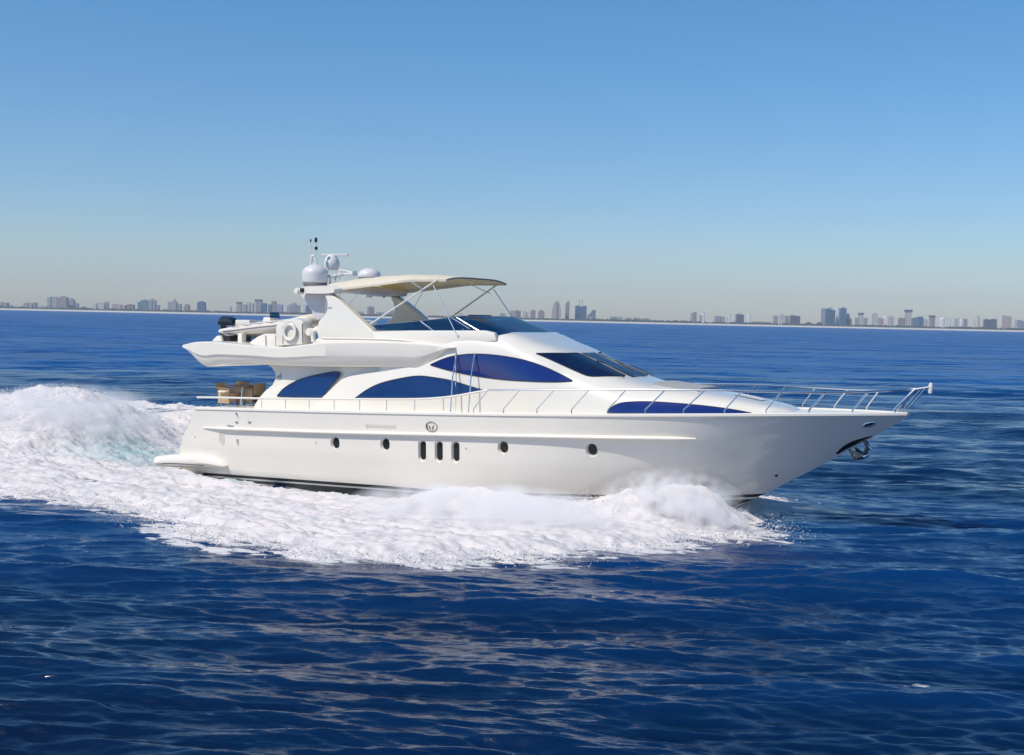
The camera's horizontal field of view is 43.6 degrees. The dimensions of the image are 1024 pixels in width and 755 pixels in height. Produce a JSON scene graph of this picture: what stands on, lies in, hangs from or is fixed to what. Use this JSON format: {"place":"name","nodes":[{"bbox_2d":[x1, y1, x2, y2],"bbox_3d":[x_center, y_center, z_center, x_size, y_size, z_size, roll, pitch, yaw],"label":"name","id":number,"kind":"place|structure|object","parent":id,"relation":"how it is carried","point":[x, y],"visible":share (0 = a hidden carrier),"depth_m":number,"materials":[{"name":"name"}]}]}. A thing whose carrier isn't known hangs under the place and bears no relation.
{"place":"outdoors","nodes":[
{"label":"outdoors","id":0,"kind":"place"},
{"bbox_2d":[0,310,1023,754],"bbox_3d":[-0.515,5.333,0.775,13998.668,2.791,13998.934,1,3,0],"label":"water","id":1,"kind":"structure","parent":0,"point":[878,610],"depth_m":27.10,"materials":[{"name":"blue liquid"}]},
{"bbox_2d":[0,384,801,569],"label":"foam","id":2,"kind":"object","parent":1,"relation":"on","point":[438,519],"visible":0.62,"depth_m":39.54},
{"bbox_2d":[0,380,810,572],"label":"spray","id":3,"kind":"object","parent":1,"relation":"on","point":[543,510],"visible":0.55,"depth_m":36.51,"materials":[{"name":"white liquid"}]},
{"bbox_2d":[154,238,932,507],"bbox_3d":[0.087,0.011,43.995,27.928,9.697,6.437,3,3,30],"label":"yacht","id":4,"kind":"object","parent":1,"relation":"on","point":[408,399],"visible":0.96,"depth_m":42.03,"materials":[{"name":"white plastic"}]},
{"bbox_2d":[216,382,238,405],"bbox_3d":[-10.698,0.628,48.054,0.654,0.842,0.630,2,3,21],"label":"armchair","id":5,"kind":"object","parent":4,"relation":"on","point":[234,392],"visible":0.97,"depth_m":47.99,"materials":[{"name":"wicker"}]},
{"bbox_2d":[226,384,252,403],"bbox_3d":[-10.250,0.658,48.844,1.100,0.725,0.900,3,3,30],"label":"cockpit table","id":6,"kind":"object","parent":4,"relation":"on","point":[243,386],"visible":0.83,"depth_m":48.70,"materials":[{"name":"brown wood"}]},
{"bbox_2d":[236,381,254,401],"bbox_3d":[-10.389,0.555,49.800,0.630,0.842,0.654,2,3,7],"label":"armchair","id":7,"kind":"object","parent":4,"relation":"on","point":[244,383],"visible":0.27,"depth_m":49.51,"materials":[{"name":"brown wood"}]},
{"bbox_2d":[243,383,265,405],"bbox_3d":[-9.747,0.626,48.542,0.654,0.842,0.630,4,3,41],"label":"armchair","id":8,"kind":"object","parent":4,"relation":"on","point":[258,389],"visible":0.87,"depth_m":48.34,"materials":[{"name":"brown wicker"}]},
{"bbox_2d":[217,312,319,337],"bbox_3d":[-9.140,-1.875,48.580,5.656,1.202,1.931,3,3,30],"label":"tender","id":9,"kind":"object","parent":4,"relation":"on","point":[255,328],"visible":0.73,"depth_m":48.27,"materials":[{"name":"plastic"}]},
{"bbox_2d":[282,322,296,341],"bbox_3d":[-7.978,-1.630,45.916,0.677,0.707,0.095,3,3,30],"label":"lifebuoy","id":10,"kind":"object","parent":4,"relation":"attached to","point":[286,325],"visible":1,"depth_m":45.88,"materials":[{"name":"white plastic"}]},
{"bbox_2d":[277,371,340,397],"bbox_3d":[-7.237,0.240,45.500,2.861,1.031,0.044,3,3,30],"label":"side window","id":11,"kind":"structure","parent":4,"relation":"in","point":[314,386],"depth_m":45.43,"materials":[{"name":"blue glass"}]},
{"bbox_2d":[355,375,481,397],"bbox_3d":[-3.154,0.384,43.076,5.215,0.914,0.075,3,3,30],"label":"side window","id":12,"kind":"structure","parent":4,"relation":"in","point":[419,386],"depth_m":43.08,"materials":[{"name":"blue glass"}]},
{"bbox_2d":[430,353,572,381],"bbox_3d":[-0.436,-0.336,41.566,5.197,0.843,0.234,3,3,26],"label":"side window","id":13,"kind":"structure","parent":4,"relation":"in","point":[492,366],"depth_m":41.49,"materials":[{"name":"blue glass"}]},
{"bbox_2d":[536,353,624,376],"bbox_3d":[2.253,-0.416,41.171,2.633,0.732,1.434,3,3,30],"label":"pilothouse window","id":14,"kind":"structure","parent":4,"relation":"in","point":[580,363],"depth_m":41.06,"materials":[{"name":"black glass"}]},
{"bbox_2d":[598,352,647,374],"bbox_3d":[3.600,-0.493,43.501,2.634,0.732,1.434,3,3,30],"label":"pilothouse window","id":15,"kind":"structure","parent":4,"relation":"in","point":[600,353],"depth_m":42.97,"materials":[{"name":"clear glass"}]},
{"bbox_2d":[609,401,750,413],"bbox_3d":[5.054,0.972,39.039,4.472,0.432,0.211,2,3,19],"label":"side window","id":16,"kind":"structure","parent":4,"relation":"in","point":[629,407],"depth_m":39.17,"materials":[{"name":"blue glass"}]},
{"bbox_2d":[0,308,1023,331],"bbox_3d":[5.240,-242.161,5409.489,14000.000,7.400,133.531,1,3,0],"label":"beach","id":17,"kind":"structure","parent":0,"point":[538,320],"depth_m":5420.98,"materials":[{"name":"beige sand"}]},
{"bbox_2d":[0,0,1023,329],"label":"sky","id":18,"kind":"structure","parent":0,"point":[664,160],"materials":[{"name":"blue"}]},
{"bbox_2d":[20,308,1010,329],"bbox_3d":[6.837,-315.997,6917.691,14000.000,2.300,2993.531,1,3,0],"label":"land","id":19,"kind":"structure","parent":0,"point":[544,319],"depth_m":5457.46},
{"bbox_2d":[0,302,8,305],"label":"apartment block","id":20,"kind":"structure","parent":19,"relation":"on","point":[3,304],"depth_m":5526.55,"materials":[{"name":"concrete"}]},
{"bbox_2d":[23,303,32,307],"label":"apartment block","id":21,"kind":"structure","parent":19,"relation":"on","point":[29,305],"depth_m":5670.07,"materials":[{"name":"concrete"}]},
{"bbox_2d":[47,297,58,307],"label":"apartment tower","id":22,"kind":"structure","parent":19,"relation":"on","point":[52,302],"depth_m":5678.35,"materials":[{"name":"concrete"}]},
{"bbox_2d":[58,296,68,307],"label":"apartment tower","id":23,"kind":"structure","parent":19,"relation":"on","point":[63,301],"depth_m":5545.09,"materials":[{"name":"concrete"}]},
{"bbox_2d":[69,298,75,307],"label":"apartment tower","id":24,"kind":"structure","parent":19,"relation":"on","point":[72,302],"depth_m":5592.78,"materials":[{"name":"concrete"}]},
{"bbox_2d":[93,303,105,308],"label":"apartment block","id":25,"kind":"structure","parent":19,"relation":"on","point":[100,305],"depth_m":5556.72,"materials":[{"name":"concrete"}]},
{"bbox_2d":[117,304,126,308],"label":"apartment block","id":26,"kind":"structure","parent":19,"relation":"on","point":[119,306],"depth_m":5570.19,"materials":[{"name":"concrete"}]},
{"bbox_2d":[127,304,134,309],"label":"apartment block","id":27,"kind":"structure","parent":19,"relation":"on","point":[130,306],"depth_m":5617.29,"materials":[{"name":"concrete"}]},
{"bbox_2d":[138,299,148,309],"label":"apartment tower","id":28,"kind":"structure","parent":19,"relation":"on","point":[143,304],"depth_m":5661.20,"materials":[{"name":"teal glass"}]},
{"bbox_2d":[148,299,156,309],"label":"apartment tower","id":29,"kind":"structure","parent":19,"relation":"on","point":[152,304],"depth_m":5530.52,"materials":[{"name":"concrete"}]},
{"bbox_2d":[171,299,176,309],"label":"apartment tower","id":30,"kind":"structure","parent":19,"relation":"on","point":[173,304],"depth_m":5539.41,"materials":[{"name":"concrete"}]},
{"bbox_2d":[177,304,181,309],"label":"apartment block","id":31,"kind":"structure","parent":19,"relation":"on","point":[179,306],"depth_m":5586.62,"materials":[{"name":"concrete"}]},
{"bbox_2d":[184,304,189,310],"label":"apartment tower","id":32,"kind":"structure","parent":19,"relation":"on","point":[186,306],"depth_m":5683.57,"materials":[{"name":"concrete"}]},
{"bbox_2d":[197,301,205,310],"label":"apartment tower","id":33,"kind":"structure","parent":19,"relation":"on","point":[201,305],"depth_m":5550.09,"materials":[{"name":"blue glass"}]},
{"bbox_2d":[236,302,242,311],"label":"apartment tower","id":34,"kind":"structure","parent":19,"relation":"on","point":[239,306],"depth_m":5644.00,"materials":[{"name":"grey concrete"}]},
{"bbox_2d":[246,302,253,311],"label":"apartment tower","id":35,"kind":"structure","parent":19,"relation":"on","point":[250,306],"depth_m":5610.39,"materials":[{"name":"concrete"}]},
{"bbox_2d":[255,299,262,311],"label":"apartment tower","id":36,"kind":"structure","parent":19,"relation":"on","point":[258,305],"depth_m":5654.69,"materials":[{"name":"grey concrete"}]},
{"bbox_2d":[262,303,266,311],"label":"apartment tower","id":37,"kind":"structure","parent":19,"relation":"on","point":[264,307],"depth_m":5572.18,"materials":[{"name":"blue glass"}]},
{"bbox_2d":[271,301,276,311],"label":"apartment tower","id":38,"kind":"structure","parent":19,"relation":"on","point":[274,304],"depth_m":5665.81,"materials":[{"name":"concrete"}]},
{"bbox_2d":[276,304,282,311],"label":"apartment tower","id":39,"kind":"structure","parent":19,"relation":"on","point":[279,307],"depth_m":5533.35,"materials":[{"name":"concrete"}]},
{"bbox_2d":[292,303,296,311],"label":"apartment tower","id":40,"kind":"structure","parent":19,"relation":"on","point":[294,306],"depth_m":5544.08,"materials":[{"name":"concrete"}]},
{"bbox_2d":[306,305,311,312],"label":"apartment tower","id":41,"kind":"structure","parent":19,"relation":"on","point":[308,310],"depth_m":5555.30,"materials":[{"name":"concrete"}]},
{"bbox_2d":[367,306,373,313],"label":"apartment tower","id":42,"kind":"structure","parent":19,"relation":"on","point":[370,309],"depth_m":5650.90,"materials":[{"name":"concrete"}]},
{"bbox_2d":[0,306,1023,329],"bbox_3d":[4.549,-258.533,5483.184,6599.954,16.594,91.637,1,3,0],"label":"tree belt","id":43,"kind":"object","parent":19,"relation":"on","point":[598,319],"visible":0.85,"depth_m":5474.22,"materials":[{"name":"green plant"}]},
{"bbox_2d":[515,310,520,317],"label":"apartment tower","id":44,"kind":"structure","parent":19,"relation":"on","point":[517,313],"depth_m":5672.55,"materials":[{"name":"concrete"}]},
{"bbox_2d":[523,311,528,317],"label":"apartment block","id":45,"kind":"structure","parent":19,"relation":"on","point":[525,314],"depth_m":5540.88,"materials":[{"name":"concrete"}]},
{"bbox_2d":[530,310,535,317],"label":"apartment tower","id":46,"kind":"structure","parent":19,"relation":"on","point":[532,313],"depth_m":5585.19,"materials":[{"name":"concrete"}]},
{"bbox_2d":[538,310,544,318],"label":"apartment tower","id":47,"kind":"structure","parent":19,"relation":"on","point":[541,313],"depth_m":5682.03,"materials":[{"name":"concrete"}]},
{"bbox_2d":[551,301,560,318],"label":"apartment tower","id":48,"kind":"structure","parent":19,"relation":"on","point":[556,311],"depth_m":5548.16,"materials":[{"name":"grey concrete"}]},
{"bbox_2d":[565,301,569,318],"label":"apartment tower","id":49,"kind":"structure","parent":19,"relation":"on","point":[567,310],"depth_m":5595.15,"materials":[{"name":"grey concrete"}]},
{"bbox_2d":[575,300,586,318],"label":"apartment tower","id":50,"kind":"structure","parent":19,"relation":"on","point":[580,312],"depth_m":5643.13,"materials":[{"name":"blue glass"}]},
{"bbox_2d":[587,310,595,318],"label":"apartment tower","id":51,"kind":"structure","parent":19,"relation":"on","point":[592,315],"depth_m":5559.77,"materials":[{"name":"teal glass"}]},
{"bbox_2d":[610,316,622,319],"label":"apartment block","id":52,"kind":"structure","parent":19,"relation":"on","point":[618,318],"depth_m":5607.77,"materials":[{"name":"concrete"}]},
{"bbox_2d":[692,312,696,321],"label":"apartment tower","id":53,"kind":"structure","parent":19,"relation":"on","point":[694,316],"depth_m":5532.35,"materials":[{"name":"concrete"}]},
{"bbox_2d":[701,312,705,322],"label":"apartment tower","id":54,"kind":"structure","parent":19,"relation":"on","point":[703,314],"depth_m":5676.14,"materials":[{"name":"concrete"}]},
{"bbox_2d":[714,316,724,321],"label":"apartment block","id":55,"kind":"structure","parent":19,"relation":"on","point":[719,318],"depth_m":5545.93,"materials":[{"name":"concrete"}]},
{"bbox_2d":[726,315,732,322],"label":"apartment tower","id":56,"kind":"structure","parent":19,"relation":"on","point":[729,318],"depth_m":5590.34,"materials":[{"name":"concrete"}]},
{"bbox_2d":[735,313,743,322],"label":"apartment tower","id":57,"kind":"structure","parent":19,"relation":"on","point":[739,318],"depth_m":5689.56,"materials":[{"name":"concrete"}]},
{"bbox_2d":[747,314,751,322],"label":"apartment tower","id":58,"kind":"structure","parent":19,"relation":"on","point":[749,317],"depth_m":5554.28,"materials":[{"name":"concrete"}]},
{"bbox_2d":[772,315,777,322],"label":"apartment tower","id":59,"kind":"structure","parent":19,"relation":"on","point":[775,319],"depth_m":5648.36,"materials":[{"name":"concrete"}]},
{"bbox_2d":[778,314,784,323],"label":"apartment tower","id":60,"kind":"structure","parent":19,"relation":"on","point":[781,318],"depth_m":5565.33,"materials":[{"name":"concrete"}]},
{"bbox_2d":[789,315,799,323],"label":"apartment tower","id":61,"kind":"structure","parent":19,"relation":"on","point":[793,319],"depth_m":5661.35,"materials":[{"name":"concrete"}]},
{"bbox_2d":[821,308,825,324],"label":"apartment tower","id":62,"kind":"structure","parent":19,"relation":"on","point":[823,316],"depth_m":5525.82,"materials":[{"name":"concrete"}]},
{"bbox_2d":[825,308,834,324],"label":"apartment tower","id":63,"kind":"structure","parent":19,"relation":"on","point":[829,316],"depth_m":5623.67,"materials":[{"name":"blue glass"}]},
{"bbox_2d":[835,307,838,323],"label":"apartment tower","id":64,"kind":"structure","parent":19,"relation":"on","point":[836,315],"depth_m":5669.67,"materials":[{"name":"concrete"}]},
{"bbox_2d":[839,307,846,325],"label":"apartment tower","id":65,"kind":"structure","parent":19,"relation":"on","point":[842,315],"depth_m":5536.92,"materials":[{"name":"blue glass"}]},
{"bbox_2d":[846,313,849,324],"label":"apartment tower","id":66,"kind":"structure","parent":19,"relation":"on","point":[847,319],"depth_m":5584.43,"materials":[{"name":"blue glass"}]},
{"bbox_2d":[858,313,863,324],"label":"apartment tower","id":67,"kind":"structure","parent":19,"relation":"on","point":[860,316],"depth_m":5595.06,"materials":[{"name":"grey concrete"}]},
{"bbox_2d":[863,318,867,324],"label":"apartment tower","id":68,"kind":"structure","parent":19,"relation":"on","point":[865,321],"depth_m":5692.43,"materials":[{"name":"concrete"}]},
{"bbox_2d":[872,313,877,324],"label":"apartment tower","id":69,"kind":"structure","parent":19,"relation":"on","point":[874,318],"depth_m":5559.10,"materials":[{"name":"concrete"}]},
{"bbox_2d":[878,318,883,325],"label":"apartment tower","id":70,"kind":"structure","parent":19,"relation":"on","point":[880,321],"depth_m":5608.45,"materials":[{"name":"concrete"}]},
{"bbox_2d":[886,316,893,325],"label":"apartment tower","id":71,"kind":"structure","parent":19,"relation":"on","point":[890,320],"depth_m":5572.66,"materials":[{"name":"concrete"}]},
{"bbox_2d":[898,318,905,325],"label":"apartment tower","id":72,"kind":"structure","parent":19,"relation":"on","point":[901,321],"depth_m":5617.35,"materials":[{"name":"concrete"}]},
{"bbox_2d":[904,310,912,325],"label":"apartment tower","id":73,"kind":"structure","parent":19,"relation":"on","point":[908,315],"depth_m":5663.47,"materials":[{"name":"grey concrete"}]},
{"bbox_2d":[911,317,918,325],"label":"apartment tower","id":74,"kind":"structure","parent":19,"relation":"on","point":[914,321],"depth_m":5531.40,"materials":[{"name":"teal glass"}]},
{"bbox_2d":[917,316,922,325],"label":"apartment tower","id":75,"kind":"structure","parent":19,"relation":"on","point":[920,320],"depth_m":5627.96,"materials":[{"name":"blue glass"}]},
{"bbox_2d":[923,319,928,325],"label":"apartment tower","id":76,"kind":"structure","parent":19,"relation":"on","point":[925,322],"depth_m":5674.98,"materials":[{"name":"concrete"}]},
{"bbox_2d":[929,315,935,326],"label":"apartment tower","id":77,"kind":"structure","parent":19,"relation":"on","point":[931,320],"depth_m":5542.22,"materials":[{"name":"grey concrete"}]},
{"bbox_2d":[939,317,951,326],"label":"apartment tower","id":78,"kind":"structure","parent":19,"relation":"on","point":[945,321],"depth_m":5589.20,"materials":[{"name":"concrete"}]},
{"bbox_2d":[954,318,959,326],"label":"apartment tower","id":79,"kind":"structure","parent":19,"relation":"on","point":[956,322],"depth_m":5686.44,"materials":[{"name":"concrete"}]},
{"bbox_2d":[959,318,963,326],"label":"apartment tower","id":80,"kind":"structure","parent":19,"relation":"on","point":[961,321],"depth_m":5553.38,"materials":[{"name":"concrete"}]},
{"bbox_2d":[975,315,979,326],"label":"apartment tower","id":81,"kind":"structure","parent":19,"relation":"on","point":[977,320],"depth_m":5564.68,"materials":[{"name":"concrete"}]},
{"bbox_2d":[983,319,991,326],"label":"apartment tower","id":82,"kind":"structure","parent":19,"relation":"on","point":[987,322],"depth_m":5613.38,"materials":[{"name":"concrete"}]},
{"bbox_2d":[990,319,996,326],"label":"apartment tower","id":83,"kind":"structure","parent":19,"relation":"on","point":[994,323],"depth_m":5657.91,"materials":[{"name":"concrete"}]},
{"bbox_2d":[1002,315,1006,328],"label":"apartment tower","id":84,"kind":"structure","parent":19,"relation":"on","point":[1004,321],"depth_m":5525.62,"materials":[{"name":"concrete"}]},
{"bbox_2d":[1007,316,1011,327],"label":"apartment tower","id":85,"kind":"structure","parent":19,"relation":"on","point":[1009,320],"depth_m":5621.69,"materials":[{"name":"concrete"}]},
{"bbox_2d":[1015,320,1023,328],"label":"apartment tower","id":86,"kind":"structure","parent":19,"relation":"on","point":[1019,324],"depth_m":5669.59,"materials":[{"name":"concrete"}]}
]}

